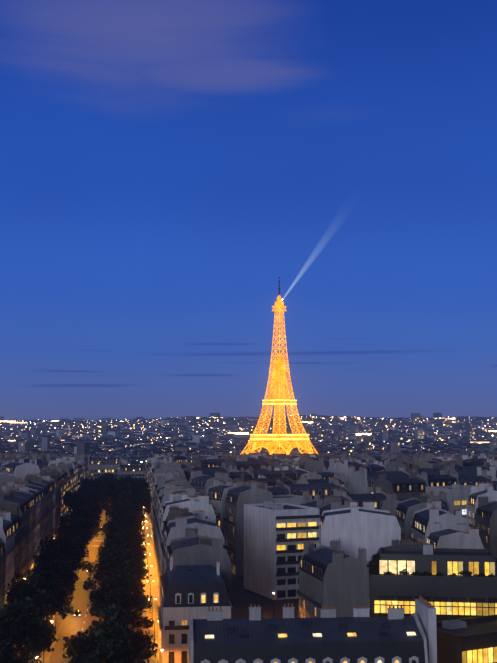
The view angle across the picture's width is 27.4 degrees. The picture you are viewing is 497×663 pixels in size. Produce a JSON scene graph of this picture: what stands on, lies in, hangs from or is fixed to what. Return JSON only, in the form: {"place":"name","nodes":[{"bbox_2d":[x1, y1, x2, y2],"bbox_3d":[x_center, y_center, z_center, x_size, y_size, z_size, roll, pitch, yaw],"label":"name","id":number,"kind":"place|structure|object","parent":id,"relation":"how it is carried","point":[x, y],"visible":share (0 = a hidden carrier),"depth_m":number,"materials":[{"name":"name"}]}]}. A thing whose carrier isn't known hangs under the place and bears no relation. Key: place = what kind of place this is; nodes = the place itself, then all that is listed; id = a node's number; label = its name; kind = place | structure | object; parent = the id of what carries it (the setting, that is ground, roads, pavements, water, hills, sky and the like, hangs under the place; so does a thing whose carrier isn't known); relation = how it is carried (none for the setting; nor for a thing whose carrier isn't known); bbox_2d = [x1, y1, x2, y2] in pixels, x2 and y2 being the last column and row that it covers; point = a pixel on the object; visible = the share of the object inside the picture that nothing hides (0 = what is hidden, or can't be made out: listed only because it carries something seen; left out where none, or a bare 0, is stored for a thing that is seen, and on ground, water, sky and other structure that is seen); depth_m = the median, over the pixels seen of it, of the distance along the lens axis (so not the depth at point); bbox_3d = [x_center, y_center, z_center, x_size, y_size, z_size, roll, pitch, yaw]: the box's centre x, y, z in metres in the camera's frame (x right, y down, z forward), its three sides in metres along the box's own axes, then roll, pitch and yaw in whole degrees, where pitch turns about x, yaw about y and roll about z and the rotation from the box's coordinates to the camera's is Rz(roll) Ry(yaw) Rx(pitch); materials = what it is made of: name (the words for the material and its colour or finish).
{"place":"outdoors","nodes":[
{"label":"outdoors","id":0,"kind":"place"},
{"bbox_2d":[15,503,161,662],"bbox_3d":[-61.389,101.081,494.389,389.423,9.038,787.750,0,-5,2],"label":"roads","id":1,"kind":"structure","parent":0,"point":[70,624],"depth_m":286.69,"materials":[{"name":"asphalt"}]},
{"bbox_2d":[0,634,41,662],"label":"tree","id":2,"kind":"object","parent":1,"relation":"on","point":[7,656],"visible":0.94,"depth_m":166.50,"materials":[{"name":"green plant"}]},
{"bbox_2d":[0,598,59,660],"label":"tree","id":3,"kind":"object","parent":1,"relation":"on","point":[15,629],"visible":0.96,"depth_m":177.83,"materials":[{"name":"green plant"}]},
{"bbox_2d":[5,596,55,661],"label":"tree","id":4,"kind":"object","parent":1,"relation":"on","point":[32,608],"visible":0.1,"depth_m":190.42,"materials":[{"name":"green plant"}]},
{"bbox_2d":[2,572,72,617],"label":"tree","id":5,"kind":"object","parent":1,"relation":"on","point":[54,587],"visible":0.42,"depth_m":232.45,"materials":[{"name":"green plant"}]},
{"bbox_2d":[9,566,67,618],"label":"tree","id":6,"kind":"object","parent":1,"relation":"on","point":[42,572],"visible":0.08,"depth_m":246.06,"materials":[{"name":"green plant"}]},
{"bbox_2d":[2,573,75,659],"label":"tree","id":7,"kind":"object","parent":1,"relation":"on","point":[45,597],"visible":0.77,"depth_m":224.85,"materials":[{"name":"green plant"}]},
{"bbox_2d":[28,573,73,620],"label":"tree","id":8,"kind":"object","parent":1,"relation":"on","point":[71,588],"visible":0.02,"depth_m":257.43,"materials":[{"name":"green plant"}]},
{"bbox_2d":[34,558,79,621],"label":"tree","id":9,"kind":"object","parent":1,"relation":"on","point":[56,565],"visible":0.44,"depth_m":265.62,"materials":[{"name":"green plant"}]},
{"bbox_2d":[33,533,84,570],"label":"tree","id":10,"kind":"object","parent":1,"relation":"on","point":[59,542],"visible":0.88,"depth_m":298.38,"materials":[{"name":"green plant"}]},
{"bbox_2d":[45,560,76,588],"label":"tree","id":11,"kind":"object","parent":1,"relation":"on","point":[66,570],"depth_m":278.31,"materials":[{"name":"green plant"}]},
{"bbox_2d":[38,536,89,570],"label":"tree","id":12,"kind":"object","parent":1,"relation":"on","point":[84,566],"visible":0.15,"depth_m":312.56,"materials":[{"name":"green plant"}]},
{"bbox_2d":[63,489,79,513],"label":"tree","id":13,"kind":"object","parent":1,"relation":"on","point":[69,499],"visible":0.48,"depth_m":489.28,"materials":[{"name":"green plant"}]},
{"bbox_2d":[54,517,93,544],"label":"tree","id":14,"kind":"object","parent":1,"relation":"on","point":[88,526],"visible":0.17,"depth_m":377.64,"materials":[{"name":"green plant"}]},
{"bbox_2d":[56,516,92,542],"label":"tree","id":15,"kind":"object","parent":1,"relation":"on","point":[85,534],"visible":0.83,"depth_m":366.27,"materials":[{"name":"green plant"}]},
{"bbox_2d":[67,493,82,510],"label":"tree","id":16,"kind":"object","parent":1,"relation":"on","point":[80,494],"visible":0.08,"depth_m":518.12,"materials":[{"name":"green plant"}]},
{"bbox_2d":[69,537,85,557],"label":"tree","id":17,"kind":"object","parent":1,"relation":"on","point":[78,543],"visible":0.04,"depth_m":334.40,"materials":[{"name":"green plant"}]},
{"bbox_2d":[58,505,100,531],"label":"tree","id":18,"kind":"object","parent":1,"relation":"on","point":[79,513],"visible":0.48,"depth_m":411.43,"materials":[{"name":"green plant"}]},
{"bbox_2d":[63,518,98,537],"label":"tree","id":19,"kind":"object","parent":1,"relation":"on","point":[94,530],"visible":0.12,"depth_m":389.04,"materials":[{"name":"green plant"}]},
{"bbox_2d":[77,484,84,492],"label":"tree","id":20,"kind":"object","parent":1,"relation":"on","point":[81,487],"visible":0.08,"depth_m":602.38,"materials":[{"name":"green plant"}]},
{"bbox_2d":[65,503,101,517],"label":"tree","id":21,"kind":"object","parent":1,"relation":"on","point":[83,505],"visible":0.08,"depth_m":433.65,"materials":[{"name":"green plant"}]},
{"bbox_2d":[81,478,89,486],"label":"tree","id":22,"kind":"object","parent":1,"relation":"on","point":[86,482],"visible":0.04,"depth_m":647.65,"materials":[{"name":"green plant"}]},
{"bbox_2d":[75,497,101,513],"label":"tree","id":23,"kind":"object","parent":1,"relation":"on","point":[87,502],"visible":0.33,"depth_m":468.79,"materials":[{"name":"green plant"}]},
{"bbox_2d":[75,491,105,513],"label":"tree","id":24,"kind":"object","parent":1,"relation":"on","point":[90,493],"visible":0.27,"depth_m":503.20,"materials":[{"name":"green plant"}]},
{"bbox_2d":[83,507,102,526],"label":"tree","id":25,"kind":"object","parent":1,"relation":"on","point":[98,523],"visible":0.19,"depth_m":421.68,"materials":[{"name":"green plant"}]},
{"bbox_2d":[65,638,142,662],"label":"tree","id":26,"kind":"object","parent":1,"relation":"on","point":[109,655],"visible":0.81,"depth_m":159.26,"materials":[{"name":"green plant"}]},
{"bbox_2d":[96,546,117,568],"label":"tree","id":27,"kind":"object","parent":1,"relation":"on","point":[106,554],"visible":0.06,"depth_m":295.09,"materials":[{"name":"green plant"}]},
{"bbox_2d":[74,528,143,661],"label":"cars","id":28,"kind":"object","parent":1,"relation":"on","point":[77,613],"visible":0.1,"depth_m":271.92,"materials":[{"name":"black paint"}]},
{"bbox_2d":[95,478,122,520],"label":"tree","id":29,"kind":"object","parent":1,"relation":"on","point":[110,485],"visible":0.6,"depth_m":547.17,"materials":[{"name":"green plant"}]},
{"bbox_2d":[62,603,157,662],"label":"tree","id":30,"kind":"object","parent":1,"relation":"on","point":[141,638],"visible":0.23,"depth_m":181.43,"materials":[{"name":"green plant"}]},
{"bbox_2d":[69,615,153,662],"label":"tree","id":31,"kind":"object","parent":1,"relation":"on","point":[109,631],"visible":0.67,"depth_m":169.77,"materials":[{"name":"green plant"}]},
{"bbox_2d":[89,575,140,608],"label":"tree","id":32,"kind":"object","parent":1,"relation":"on","point":[102,580],"visible":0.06,"depth_m":245.43,"materials":[{"name":"green plant"}]},
{"bbox_2d":[83,548,151,590],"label":"tree","id":33,"kind":"object","parent":1,"relation":"on","point":[119,558],"visible":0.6,"depth_m":269.07,"materials":[{"name":"green plant"}]},
{"bbox_2d":[90,569,148,609],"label":"tree","id":34,"kind":"object","parent":1,"relation":"on","point":[118,580],"visible":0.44,"depth_m":235.69,"materials":[{"name":"green plant"}]},
{"bbox_2d":[102,511,136,536],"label":"tree","id":35,"kind":"object","parent":1,"relation":"on","point":[132,518],"visible":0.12,"depth_m":390.55,"materials":[{"name":"green plant"}]},
{"bbox_2d":[87,586,153,628],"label":"tree","id":36,"kind":"object","parent":1,"relation":"on","point":[122,598],"visible":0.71,"depth_m":226.07,"materials":[{"name":"green plant"}]},
{"bbox_2d":[96,543,144,567],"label":"tree","id":37,"kind":"object","parent":1,"relation":"on","point":[117,547],"visible":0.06,"depth_m":300.78,"materials":[{"name":"green plant"}]},
{"bbox_2d":[96,533,145,559],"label":"tree","id":38,"kind":"object","parent":1,"relation":"on","point":[106,544],"visible":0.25,"depth_m":323.13,"materials":[{"name":"green plant"}]},
{"bbox_2d":[96,546,145,579],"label":"tree","id":39,"kind":"object","parent":1,"relation":"on","point":[130,552],"visible":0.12,"depth_m":280.17,"materials":[{"name":"green plant"}]},
{"bbox_2d":[99,513,142,537],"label":"tree","id":40,"kind":"object","parent":1,"relation":"on","point":[122,523],"visible":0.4,"depth_m":379.33,"materials":[{"name":"green plant"}]},
{"bbox_2d":[98,561,145,592],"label":"tree","id":41,"kind":"object","parent":1,"relation":"on","point":[125,571],"visible":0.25,"depth_m":257.75,"materials":[{"name":"green plant"}]},
{"bbox_2d":[114,475,132,487],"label":"tree","id":42,"kind":"object","parent":1,"relation":"on","point":[124,480],"visible":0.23,"depth_m":649.56,"materials":[{"name":"green plant"}]},
{"bbox_2d":[105,492,142,514],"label":"tree","id":43,"kind":"object","parent":1,"relation":"on","point":[125,499],"visible":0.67,"depth_m":465.40,"materials":[{"name":"green plant"}]},
{"bbox_2d":[104,521,145,544],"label":"tree","id":44,"kind":"object","parent":1,"relation":"on","point":[111,529],"visible":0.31,"depth_m":355.09,"materials":[{"name":"green plant"}]},
{"bbox_2d":[108,541,144,560],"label":"tree","id":45,"kind":"object","parent":1,"relation":"on","point":[126,545],"visible":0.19,"depth_m":313.11,"materials":[{"name":"green plant"}]},
{"bbox_2d":[108,509,144,533],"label":"tree","id":46,"kind":"object","parent":1,"relation":"on","point":[136,523],"visible":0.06,"depth_m":403.29,"materials":[{"name":"green plant"}]},
{"bbox_2d":[107,503,146,522],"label":"tree","id":47,"kind":"object","parent":1,"relation":"on","point":[138,516],"visible":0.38,"depth_m":430.83,"materials":[{"name":"green plant"}]},
{"bbox_2d":[108,531,145,552],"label":"tree","id":48,"kind":"object","parent":1,"relation":"on","point":[115,534],"visible":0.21,"depth_m":332.40,"materials":[{"name":"green plant"}]},
{"bbox_2d":[118,530,141,545],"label":"tree","id":49,"kind":"object","parent":1,"relation":"on","point":[121,533],"visible":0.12,"depth_m":344.81,"materials":[{"name":"green plant"}]},
{"bbox_2d":[126,492,142,512],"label":"tree","id":50,"kind":"object","parent":1,"relation":"on","point":[136,495],"visible":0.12,"depth_m":511.31,"materials":[{"name":"green plant"}]},
{"bbox_2d":[133,479,148,492],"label":"tree","id":51,"kind":"object","parent":1,"relation":"on","point":[137,486],"visible":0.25,"depth_m":580.56,"materials":[{"name":"green plant"}]},
{"bbox_2d":[139,492,149,522],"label":"tree","id":52,"kind":"object","parent":1,"relation":"on","point":[144,510],"visible":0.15,"depth_m":533.41,"materials":[{"name":"green plant"}]},
{"bbox_2d":[140,489,150,507],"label":"tree","id":53,"kind":"object","parent":1,"relation":"on","point":[146,500],"visible":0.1,"depth_m":499.89,"materials":[{"name":"green plant"}]},
{"bbox_2d":[24,508,274,662],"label":"street lamps","id":54,"kind":"object","parent":1,"relation":"on","point":[148,597],"visible":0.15,"depth_m":268.72,"materials":[{"name":"yellow"}]},
{"bbox_2d":[0,0,496,420],"label":"sky","id":55,"kind":"structure","parent":0,"point":[163,163],"materials":[{"name":"blue"}]},
{"bbox_2d":[231,572,298,618],"bbox_3d":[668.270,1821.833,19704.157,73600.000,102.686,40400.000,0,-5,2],"label":"ground","id":56,"kind":"structure","parent":0,"point":[242,598],"depth_m":293.78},
{"bbox_2d":[0,465,496,662],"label":"buildings","id":57,"kind":"structure","parent":56,"relation":"on","point":[314,547],"depth_m":262.83,"materials":[{"name":"concrete"}]},
{"bbox_2d":[366,563,379,567],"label":"shrub","id":58,"kind":"object","parent":57,"relation":"on","point":[374,564],"visible":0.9,"depth_m":203.05,"materials":[{"name":"green plant"}]},
{"bbox_2d":[384,571,394,574],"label":"shrub","id":59,"kind":"object","parent":57,"relation":"on","point":[388,573],"visible":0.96,"depth_m":195.85,"materials":[{"name":"green plant"}]},
{"bbox_2d":[411,571,421,575],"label":"shrub","id":60,"kind":"object","parent":57,"relation":"on","point":[415,573],"visible":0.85,"depth_m":195.38,"materials":[{"name":"green plant"}]},
{"bbox_2d":[458,570,472,576],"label":"shrub","id":61,"kind":"object","parent":57,"relation":"on","point":[466,573],"visible":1,"depth_m":194.04,"materials":[{"name":"green plant"}]},
{"bbox_2d":[473,572,485,576],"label":"shrub","id":62,"kind":"object","parent":57,"relation":"on","point":[481,574],"visible":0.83,"depth_m":193.56,"materials":[{"name":"green plant"}]},
{"bbox_2d":[0,413,496,455],"bbox_3d":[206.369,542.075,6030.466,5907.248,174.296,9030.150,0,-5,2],"label":"city","id":63,"kind":"object","parent":56,"relation":"on","point":[68,437],"visible":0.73,"depth_m":3823.05,"materials":[{"name":"concrete"}]},
{"bbox_2d":[0,451,496,533],"bbox_3d":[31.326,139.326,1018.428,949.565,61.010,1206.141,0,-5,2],"label":"city","id":64,"kind":"object","parent":56,"relation":"on","point":[269,469],"visible":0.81,"depth_m":561.52,"materials":[{"name":"concrete"}]},
{"bbox_2d":[0,415,496,470],"bbox_3d":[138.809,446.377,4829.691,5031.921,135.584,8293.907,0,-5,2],"label":"city lights","id":65,"kind":"object","parent":56,"relation":"on","point":[452,418],"visible":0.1,"depth_m":4889.03},
{"bbox_2d":[240,277,317,454],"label":"eiffel tower","id":66,"kind":"structure","parent":56,"relation":"on","point":[279,383],"depth_m":1737.35,"materials":[{"name":"gold metal"}]},
{"bbox_2d":[398,569,408,574],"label":"shrub","id":67,"kind":"object","parent":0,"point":[404,572],"visible":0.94,"depth_m":195.36,"materials":[{"name":"green plant"}]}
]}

